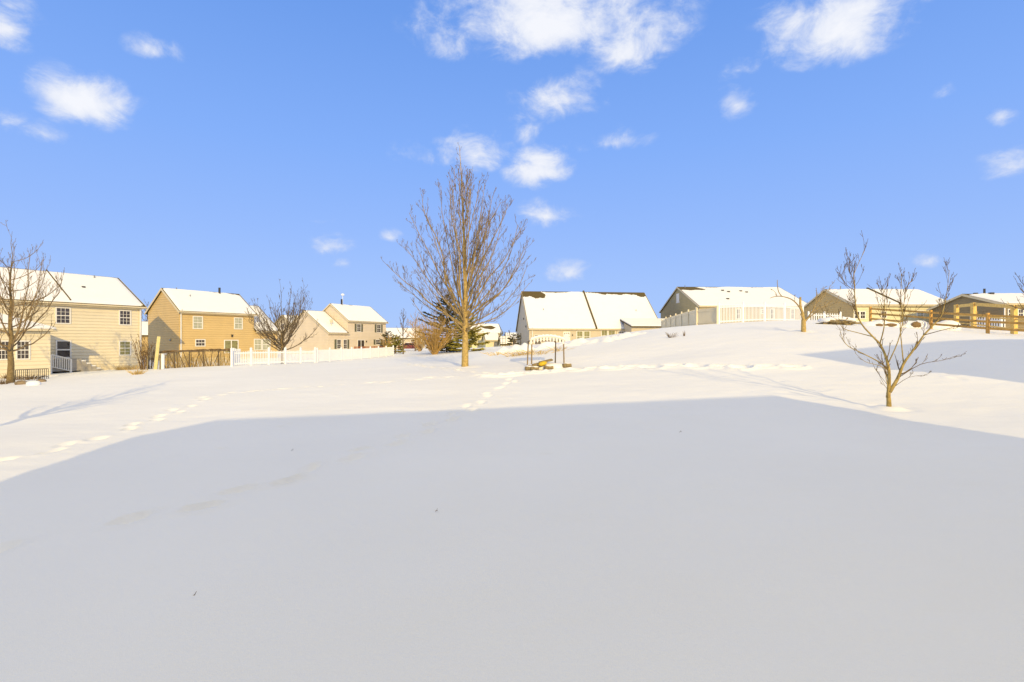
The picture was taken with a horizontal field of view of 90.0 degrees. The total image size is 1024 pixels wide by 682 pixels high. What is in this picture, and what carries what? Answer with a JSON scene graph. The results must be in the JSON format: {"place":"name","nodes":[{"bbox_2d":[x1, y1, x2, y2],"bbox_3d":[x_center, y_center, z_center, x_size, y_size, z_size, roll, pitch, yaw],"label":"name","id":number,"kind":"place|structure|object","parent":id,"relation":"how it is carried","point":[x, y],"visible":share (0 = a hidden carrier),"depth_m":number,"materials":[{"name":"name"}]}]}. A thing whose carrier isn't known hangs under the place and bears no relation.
{"place":"outdoors","nodes":[
{"label":"outdoors","id":0,"kind":"place"},
{"bbox_2d":[479,351,507,355],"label":"dry grass","id":1,"kind":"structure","parent":0,"point":[492,352],"depth_m":33.11,"materials":[{"name":"plant"}]},
{"bbox_2d":[0,320,1023,681],"bbox_3d":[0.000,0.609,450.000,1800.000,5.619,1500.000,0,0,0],"label":"snowy ground","id":2,"kind":"structure","parent":0,"point":[784,500],"depth_m":5.75,"materials":[{"name":"white snow"}]},
{"bbox_2d":[0,378,13,384],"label":"garden stubble","id":3,"kind":"object","parent":2,"relation":"on","point":[3,382],"visible":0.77,"depth_m":27.00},
{"bbox_2d":[2,376,37,379],"bbox_3d":[-28.605,2.177,29.838,1.281,0.394,1.406,0,0,-15],"label":"garden stubble","id":4,"kind":"object","parent":2,"relation":"on","point":[24,378],"visible":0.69,"depth_m":29.79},
{"bbox_2d":[14,380,26,384],"bbox_3d":[-25.370,2.191,26.506,0.567,0.329,0.482,0,0,-34],"label":"snowy stone","id":5,"kind":"object","parent":2,"relation":"on","point":[21,382],"visible":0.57,"depth_m":26.34,"materials":[{"name":"brown stone"}]},
{"bbox_2d":[15,368,48,379],"bbox_3d":[-28.872,2.068,30.799,1.673,0.826,0.036,0,0,-14],"label":"iron railing","id":6,"kind":"object","parent":2,"relation":"on","point":[29,373],"visible":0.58,"depth_m":30.77,"materials":[{"name":"metal"}]},
{"bbox_2d":[0,220,64,382],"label":"shade tree","id":7,"kind":"object","parent":2,"relation":"on","point":[10,354],"visible":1,"depth_m":27.94,"materials":[{"name":"brown plant"}]},
{"bbox_2d":[18,374,46,379],"bbox_3d":[-28.684,2.167,30.741,1.278,0.394,1.514,0,0,12],"label":"garden stubble","id":8,"kind":"object","parent":2,"relation":"on","point":[33,377],"visible":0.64,"depth_m":30.69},
{"bbox_2d":[26,381,41,385],"bbox_3d":[-23.952,2.158,25.639,0.632,0.366,0.522,0,0,0],"label":"snowy stone","id":9,"kind":"object","parent":2,"relation":"on","point":[30,383],"visible":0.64,"depth_m":25.47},
{"bbox_2d":[0,267,146,377],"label":"family house","id":10,"kind":"structure","parent":2,"relation":"on","point":[98,323],"depth_m":39.26,"materials":[{"name":"beige"}]},
{"bbox_2d":[0,340,8,359],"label":"window","id":11,"kind":"structure","parent":10,"relation":"in","point":[3,353],"depth_m":32.78,"materials":[{"name":"clear glass"}]},
{"bbox_2d":[15,340,29,359],"bbox_3d":[-32.112,0.595,33.615,0.085,1.267,0.739,0,0,28],"label":"window","id":12,"kind":"structure","parent":10,"relation":"in","point":[24,353],"depth_m":33.59,"materials":[{"name":"white glass"}]},
{"bbox_2d":[55,307,70,323],"bbox_3d":[-33.584,-1.902,38.302,0.085,1.261,0.940,0,0,28],"label":"window","id":13,"kind":"structure","parent":10,"relation":"in","point":[62,314],"depth_m":38.29,"materials":[{"name":"white glass"}]},
{"bbox_2d":[55,340,71,357],"bbox_3d":[-33.561,0.607,38.314,0.115,1.341,0.951,0,0,28],"label":"door","id":14,"kind":"structure","parent":10,"relation":"in","point":[63,348],"depth_m":38.32,"materials":[{"name":"white glass"}]},
{"bbox_2d":[119,310,130,324],"bbox_3d":[-31.673,-1.906,41.895,0.085,1.247,0.886,0,0,28],"label":"window","id":15,"kind":"structure","parent":10,"relation":"in","point":[124,315],"depth_m":41.88,"materials":[{"name":"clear glass"}]},
{"bbox_2d":[119,341,130,355],"bbox_3d":[-31.673,0.582,41.895,0.085,1.218,0.886,0,0,28],"label":"window","id":16,"kind":"structure","parent":10,"relation":"in","point":[124,346],"depth_m":41.87,"materials":[{"name":"white glass"}]},
{"bbox_2d":[128,364,143,369],"bbox_3d":[-29.319,2.048,39.688,1.246,0.447,1.293,0,0,0],"label":"foundation plant","id":17,"kind":"object","parent":2,"relation":"on","point":[138,367],"visible":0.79,"depth_m":39.68,"materials":[{"name":"plant"}]},
{"bbox_2d":[126,369,148,374],"bbox_3d":[-22.848,1.903,31.195,1.185,0.382,1.183,0,0,0],"label":"grass tuft","id":18,"kind":"object","parent":2,"relation":"on","point":[135,372],"visible":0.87,"depth_m":31.10,"materials":[{"name":"plant"}]},
{"bbox_2d":[131,334,154,369],"bbox_3d":[-27.709,0.811,38.474,1.521,2.866,1.252,0,0,0],"label":"bare shrub","id":19,"kind":"object","parent":2,"relation":"on","point":[145,351],"visible":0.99,"depth_m":38.48,"materials":[{"name":"brown plant"}]},
{"bbox_2d":[142,321,147,353],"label":"distant house","id":20,"kind":"structure","parent":2,"relation":"on","point":[145,328],"depth_m":78.73,"materials":[{"name":"brown"}]},
{"bbox_2d":[139,343,154,368],"bbox_3d":[-28.354,1.203,39.872,1.209,2.145,1.234,0,0,42],"label":"bare shrub","id":21,"kind":"object","parent":2,"relation":"on","point":[152,358],"visible":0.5,"depth_m":39.91,"materials":[{"name":"brown plant"}]},
{"bbox_2d":[154,336,160,368],"bbox_3d":[-25.339,1.004,36.550,0.441,2.668,0.200,0,0,-24],"label":"leaning post","id":22,"kind":"object","parent":2,"relation":"on","point":[157,352],"visible":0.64,"depth_m":36.48,"materials":[{"name":"yellow wood"}]},
{"bbox_2d":[161,354,164,368],"bbox_3d":[-24.959,1.555,36.600,0.320,1.300,0.320,0,0,0],"label":"white post","id":23,"kind":"object","parent":2,"relation":"on","point":[162,361],"visible":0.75,"depth_m":36.52,"materials":[{"name":"plastic"}]},
{"bbox_2d":[150,350,229,367],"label":"dry canes","id":24,"kind":"object","parent":2,"relation":"on","point":[221,363],"visible":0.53,"depth_m":38.99,"materials":[{"name":"plant"}]},
{"bbox_2d":[159,348,229,368],"bbox_3d":[-23.502,1.437,38.254,4.860,1.773,0.703,0,0,-30],"label":"garden fence","id":25,"kind":"object","parent":2,"relation":"on","point":[203,351],"visible":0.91,"depth_m":38.07,"materials":[{"name":"brown wood"}]},
{"bbox_2d":[144,288,280,361],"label":"family house","id":26,"kind":"structure","parent":2,"relation":"on","point":[181,319],"depth_m":54.29,"materials":[{"name":"orange"}]},
{"bbox_2d":[193,316,202,328],"bbox_3d":[-32.525,-1.914,52.999,0.085,1.348,1.011,0,0,32],"label":"window","id":27,"kind":"structure","parent":26,"relation":"in","point":[197,320],"depth_m":52.99,"materials":[{"name":"white glass"}]},
{"bbox_2d":[195,339,205,345],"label":"window","id":28,"kind":"structure","parent":26,"relation":"in","point":[198,342],"depth_m":53.23,"materials":[{"name":"clear glass"}]},
{"bbox_2d":[224,340,238,352],"bbox_3d":[-30.667,0.596,55.940,0.115,1.450,1.586,0,0,32],"label":"door","id":29,"kind":"structure","parent":26,"relation":"in","point":[227,343],"depth_m":55.93,"materials":[{"name":"metal"}]},
{"bbox_2d":[234,317,242,328],"bbox_3d":[-30.264,-1.946,56.614,0.085,1.310,0.970,0,0,32],"label":"window","id":30,"kind":"structure","parent":26,"relation":"in","point":[238,322],"depth_m":56.62,"materials":[{"name":"white glass"}]},
{"bbox_2d":[254,339,261,349],"bbox_3d":[-29.059,0.407,58.545,0.085,1.308,0.940,0,0,32],"label":"window","id":31,"kind":"structure","parent":26,"relation":"in","point":[257,342],"depth_m":58.54,"materials":[{"name":"white glass"}]},
{"bbox_2d":[262,339,269,349],"bbox_3d":[-28.519,0.413,59.406,0.085,1.325,1.007,0,0,32],"label":"window","id":32,"kind":"structure","parent":26,"relation":"in","point":[265,346],"depth_m":59.34,"materials":[{"name":"white glass"}]},
{"bbox_2d":[230,348,240,365],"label":"picket fence","id":33,"kind":"object","parent":2,"relation":"on","point":[231,354],"visible":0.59,"depth_m":37.64,"materials":[{"name":"white plastic"}]},
{"bbox_2d":[233,347,315,365],"bbox_3d":[-18.451,1.356,40.250,0.222,1.798,8.316,0,0,22],"label":"picket fence","id":34,"kind":"object","parent":2,"relation":"on","point":[285,352],"visible":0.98,"depth_m":39.67,"materials":[{"name":"white plastic"}]},
{"bbox_2d":[244,278,319,363],"bbox_3d":[-19.163,-1.599,42.806,6.365,7.484,5.920,0,0,0],"label":"shade tree","id":35,"kind":"object","parent":2,"relation":"on","point":[285,327],"visible":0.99,"depth_m":42.86,"materials":[{"name":"brown plant"}]},
{"bbox_2d":[276,315,294,351],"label":"family house","id":36,"kind":"structure","parent":2,"relation":"on","point":[285,316],"depth_m":100.45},
{"bbox_2d":[280,293,389,353],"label":"family house","id":37,"kind":"structure","parent":2,"relation":"on","point":[343,326],"depth_m":80.39,"materials":[{"name":"beige"}]},
{"bbox_2d":[337,339,340,348],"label":"window","id":38,"kind":"structure","parent":37,"relation":"in","point":[338,340],"depth_m":78.32,"materials":[{"name":"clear glass"}]},
{"bbox_2d":[343,339,346,348],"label":"window","id":39,"kind":"structure","parent":37,"relation":"in","point":[344,340],"depth_m":79.46,"materials":[{"name":"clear glass"}]},
{"bbox_2d":[357,324,360,331],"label":"window","id":40,"kind":"structure","parent":37,"relation":"in","point":[358,325],"depth_m":82.07,"materials":[{"name":"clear glass"}]},
{"bbox_2d":[357,340,364,348],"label":"door","id":41,"kind":"structure","parent":37,"relation":"in","point":[360,343],"depth_m":82.40,"materials":[{"name":"clear glass"}]},
{"bbox_2d":[377,324,380,332],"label":"window","id":42,"kind":"structure","parent":37,"relation":"in","point":[378,326],"depth_m":86.04,"materials":[{"name":"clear glass"}]},
{"bbox_2d":[316,345,393,361],"bbox_3d":[-15.677,1.393,53.300,0.193,1.779,17.785,0,0,8],"label":"picket fence","id":43,"kind":"object","parent":2,"relation":"on","point":[340,354],"visible":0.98,"depth_m":50.97,"materials":[{"name":"white plastic"}]},
{"bbox_2d":[378,334,392,346],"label":"bare shrub","id":44,"kind":"object","parent":2,"relation":"on","point":[388,341],"visible":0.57,"depth_m":71.80,"materials":[{"name":"brown plant"}]},
{"bbox_2d":[377,331,397,347],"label":"spruce tree","id":45,"kind":"object","parent":2,"relation":"on","point":[383,335],"visible":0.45,"depth_m":83.77,"materials":[{"name":"green plant"}]},
{"bbox_2d":[386,334,405,353],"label":"spruce tree","id":46,"kind":"object","parent":2,"relation":"on","point":[395,344],"visible":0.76,"depth_m":69.66,"materials":[{"name":"green plant"}]},
{"bbox_2d":[397,309,409,353],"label":"slim tree","id":47,"kind":"object","parent":2,"relation":"on","point":[402,325],"visible":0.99,"depth_m":65.96,"materials":[{"name":"brown plant"}]},
{"bbox_2d":[386,328,424,348],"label":"distant house","id":48,"kind":"structure","parent":2,"relation":"on","point":[395,331],"depth_m":127.69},
{"bbox_2d":[398,342,418,349],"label":"parked car","id":49,"kind":"object","parent":2,"relation":"on","point":[408,345],"visible":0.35,"depth_m":97.16,"materials":[{"name":"red paint"}]},
{"bbox_2d":[401,312,426,350],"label":"shade tree","id":50,"kind":"object","parent":2,"relation":"on","point":[415,327],"visible":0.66,"depth_m":91.97,"materials":[{"name":"brown plant"}]},
{"bbox_2d":[406,329,430,350],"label":"bare shrub","id":51,"kind":"object","parent":2,"relation":"on","point":[419,345],"visible":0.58,"depth_m":77.72,"materials":[{"name":"brown plant"}]},
{"bbox_2d":[404,316,461,354],"bbox_3d":[-8.399,-0.916,56.038,6.745,4.989,6.456,0,0,0],"label":"bare shrub","id":52,"kind":"object","parent":2,"relation":"on","point":[433,340],"visible":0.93,"depth_m":55.56,"materials":[{"name":"brown plant"}]},
{"bbox_2d":[415,294,474,351],"bbox_3d":[-7.808,-2.135,61.619,7.166,7.360,7.580,0,0,23],"label":"pine tree","id":53,"kind":"object","parent":2,"relation":"on","point":[447,348],"visible":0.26,"depth_m":61.57,"materials":[{"name":"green plant"}]},
{"bbox_2d":[381,142,535,366],"bbox_3d":[-2.406,-4.206,25.324,6.678,11.265,6.517,0,0,27],"label":"shade tree","id":54,"kind":"object","parent":2,"relation":"on","point":[463,312],"visible":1,"depth_m":25.16,"materials":[{"name":"brown plant"}]},
{"bbox_2d":[443,315,490,350],"bbox_3d":[-5.290,-1.076,57.978,4.910,4.967,5.106,0,0,-43],"label":"spruce tree","id":55,"kind":"object","parent":2,"relation":"on","point":[473,336],"visible":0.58,"depth_m":57.45,"materials":[{"name":"green plant"}]},
{"bbox_2d":[468,323,502,347],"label":"family house","id":56,"kind":"structure","parent":2,"relation":"on","point":[493,328],"depth_m":99.68,"materials":[{"name":"yellow"}]},
{"bbox_2d":[481,333,498,346],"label":"garage","id":57,"kind":"structure","parent":2,"relation":"on","point":[492,338],"depth_m":92.31,"materials":[{"name":"yellow"}]},
{"bbox_2d":[487,342,497,346],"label":"garage door","id":58,"kind":"structure","parent":57,"relation":"in","point":[492,344],"depth_m":92.17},
{"bbox_2d":[497,336,510,345],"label":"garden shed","id":59,"kind":"structure","parent":2,"relation":"on","point":[499,341],"depth_m":88.34,"materials":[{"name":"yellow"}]},
{"bbox_2d":[504,332,516,345],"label":"distant house","id":60,"kind":"structure","parent":2,"relation":"on","point":[511,337],"depth_m":151.75,"materials":[{"name":"beige"}]},
{"bbox_2d":[507,334,519,344],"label":"spruce tree","id":61,"kind":"object","parent":2,"relation":"on","point":[511,339],"visible":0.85,"depth_m":77.87,"materials":[{"name":"green plant"}]},
{"bbox_2d":[530,366,538,369],"bbox_3d":[1.012,1.234,23.360,0.400,0.188,0.266,0,0,-29],"label":"log","id":62,"kind":"object","parent":2,"relation":"on","point":[534,367],"visible":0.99,"depth_m":23.26,"materials":[{"name":"brown wood"}]},
{"bbox_2d":[538,361,546,365],"bbox_3d":[1.406,1.032,23.399,0.445,0.224,0.236,-15,3,-11],"label":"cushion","id":63,"kind":"object","parent":2,"relation":"on","point":[542,363],"visible":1,"depth_m":23.31,"materials":[{"name":"yellow fabric"}]},
{"bbox_2d":[526,362,563,368],"bbox_3d":[1.640,1.254,24.021,2.113,0.503,1.006,0,0,0],"label":"snow heap","id":64,"kind":"object","parent":2,"relation":"on","point":[556,365],"visible":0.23,"depth_m":23.66,"materials":[{"name":"white snow"}]},
{"bbox_2d":[527,334,564,364],"bbox_3d":[1.618,0.571,24.776,1.797,1.789,1.314,0,0,0],"label":"pergola","id":65,"kind":"object","parent":2,"relation":"on","point":[555,338],"visible":0.93,"depth_m":24.16,"materials":[{"name":"brown wood"}]},
{"bbox_2d":[544,365,553,368],"bbox_3d":[1.685,1.202,23.351,0.407,0.202,0.258,0,0,-6],"label":"log","id":66,"kind":"object","parent":2,"relation":"on","point":[548,367],"visible":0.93,"depth_m":23.25,"materials":[{"name":"brown wood"}]},
{"bbox_2d":[562,363,571,367],"bbox_3d":[2.543,1.121,23.712,0.405,0.230,0.281,0,0,-9],"label":"log","id":67,"kind":"object","parent":2,"relation":"on","point":[564,365],"visible":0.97,"depth_m":23.60,"materials":[{"name":"brown wood"}]},
{"bbox_2d":[516,290,664,344],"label":"duplex bungalow","id":68,"kind":"object","parent":2,"relation":"on","point":[569,316],"visible":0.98,"depth_m":83.99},
{"bbox_2d":[563,332,569,340],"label":"door","id":69,"kind":"structure","parent":68,"relation":"in","point":[566,335],"depth_m":80.63,"materials":[{"name":"white glass"}]},
{"bbox_2d":[576,331,582,338],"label":"window","id":70,"kind":"structure","parent":68,"relation":"in","point":[579,334],"depth_m":80.87,"materials":[{"name":"beige glass"}]},
{"bbox_2d":[584,331,589,338],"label":"window","id":71,"kind":"structure","parent":68,"relation":"in","point":[586,333],"depth_m":80.98,"materials":[{"name":"white glass"}]},
{"bbox_2d":[601,330,607,335],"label":"window","id":72,"kind":"structure","parent":68,"relation":"in","point":[603,332],"depth_m":81.32,"materials":[{"name":"beige glass"}]},
{"bbox_2d":[608,330,614,334],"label":"window","id":73,"kind":"structure","parent":68,"relation":"in","point":[610,332],"depth_m":81.44,"materials":[{"name":"beige glass"}]},
{"bbox_2d":[661,307,696,327],"bbox_3d":[18.183,-1.999,56.880,0.194,2.170,22.697,0,0,9],"label":"privacy fence","id":74,"kind":"object","parent":2,"relation":"on","point":[688,318],"visible":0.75,"depth_m":53.11,"materials":[{"name":"beige plastic"}]},
{"bbox_2d":[696,305,717,324],"bbox_3d":[16.954,-2.025,44.560,0.226,2.029,2.523,0,0,-25],"label":"privacy fence","id":75,"kind":"object","parent":2,"relation":"on","point":[707,316],"visible":0.98,"depth_m":44.52,"materials":[{"name":"beige plastic"}]},
{"bbox_2d":[659,287,806,325],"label":"hill bungalow","id":76,"kind":"object","parent":2,"relation":"on","point":[682,299],"visible":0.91,"depth_m":81.95,"materials":[{"name":"beige"}]},
{"bbox_2d":[718,301,803,323],"bbox_3d":[23.702,-2.445,48.000,15.432,2.754,0.238,0,0,-36],"label":"picket fence","id":77,"kind":"object","parent":2,"relation":"on","point":[773,306],"visible":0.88,"depth_m":46.93,"materials":[{"name":"white plastic"}]},
{"bbox_2d":[771,280,843,331],"bbox_3d":[15.883,-1.833,27.495,3.737,2.909,1.780,0,0,23],"label":"pruned tree","id":78,"kind":"object","parent":2,"relation":"on","point":[803,324],"visible":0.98,"depth_m":27.17,"materials":[{"name":"brown plant"}]},
{"bbox_2d":[808,311,841,319],"bbox_3d":[32.031,-2.252,52.500,3.071,1.705,0.219,0,0,21],"label":"picket fence","id":79,"kind":"object","parent":2,"relation":"on","point":[824,315],"visible":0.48,"depth_m":52.49,"materials":[{"name":"white plastic"}]},
{"bbox_2d":[815,316,859,324],"bbox_3d":[22.710,-1.362,35.586,2.692,0.752,1.542,0,0,0],"label":"wood pile","id":80,"kind":"object","parent":2,"relation":"on","point":[845,320],"visible":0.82,"depth_m":35.30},
{"bbox_2d":[804,286,944,322],"bbox_3d":[45.824,-3.932,65.156,12.430,6.064,10.800,0,0,-2],"label":"hill bungalow","id":81,"kind":"object","parent":2,"relation":"on","point":[866,299],"visible":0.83,"depth_m":61.59,"materials":[{"name":"yellow"}]},
{"bbox_2d":[860,311,865,318],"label":"window","id":82,"kind":"structure","parent":81,"relation":"in","point":[862,313],"depth_m":60.01,"materials":[{"name":"clear glass"}]},
{"bbox_2d":[819,230,982,406],"bbox_3d":[8.908,-0.471,11.941,2.862,4.273,1.316,0,0,9],"label":"young tree","id":83,"kind":"object","parent":2,"relation":"on","point":[890,387],"visible":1,"depth_m":11.96,"materials":[{"name":"brown plant"}]},
{"bbox_2d":[858,320,961,329],"bbox_3d":[28.413,-0.980,36.676,7.098,1.126,1.650,0,0,0],"label":"snow mound","id":84,"kind":"object","parent":2,"relation":"on","point":[918,324],"visible":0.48,"depth_m":36.02,"materials":[{"name":"white snow"}]},
{"bbox_2d":[869,307,1023,333],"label":"rail fence","id":85,"kind":"object","parent":2,"relation":"on","point":[987,321],"visible":0.83,"depth_m":33.84,"materials":[{"name":"brown wood"}]},
{"bbox_2d":[926,289,1023,328],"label":"hill bungalow","id":86,"kind":"object","parent":2,"relation":"on","point":[994,298],"visible":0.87,"depth_m":52.71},
{"bbox_2d":[1018,309,1023,315],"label":"window","id":87,"kind":"structure","parent":86,"relation":"in","point":[1020,312],"depth_m":49.98,"materials":[{"name":"clear glass"}]},
{"bbox_2d":[954,303,1023,333],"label":"lumber pergola","id":88,"kind":"object","parent":2,"relation":"on","point":[973,309],"visible":0.71,"depth_m":37.18,"materials":[{"name":"brown wood"}]},
{"bbox_2d":[977,317,1002,327],"bbox_3d":[39.806,-1.422,43.000,0.214,1.667,2.319,0,0,-18],"label":"picket fence","id":89,"kind":"object","parent":2,"relation":"on","point":[1000,325],"visible":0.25,"depth_m":42.54,"materials":[{"name":"white plastic"}]},
{"bbox_2d":[1002,273,1023,309],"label":"shade tree","id":90,"kind":"object","parent":2,"relation":"on","point":[1016,296],"visible":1,"depth_m":30.38,"materials":[{"name":"brown plant"}]},
{"bbox_2d":[497,352,526,356],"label":"dry grass","id":91,"kind":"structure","parent":0,"point":[513,353],"depth_m":30.71,"materials":[{"name":"plant"}]},
{"bbox_2d":[0,0,1023,341],"label":"sky","id":92,"kind":"structure","parent":0,"point":[654,148],"materials":[{"name":"blue"}]},
{"bbox_2d":[502,350,539,355],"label":"dry grass","id":93,"kind":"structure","parent":0,"point":[522,353],"depth_m":31.11,"materials":[{"name":"plant"}]},
{"bbox_2d":[521,350,559,354],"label":"dry grass","id":94,"kind":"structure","parent":0,"point":[540,352],"depth_m":30.34,"materials":[{"name":"plant"}]},
{"bbox_2d":[544,346,572,350],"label":"dry grass","id":95,"kind":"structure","parent":0,"point":[557,349],"depth_m":31.33,"materials":[{"name":"beige plant"}]}
]}

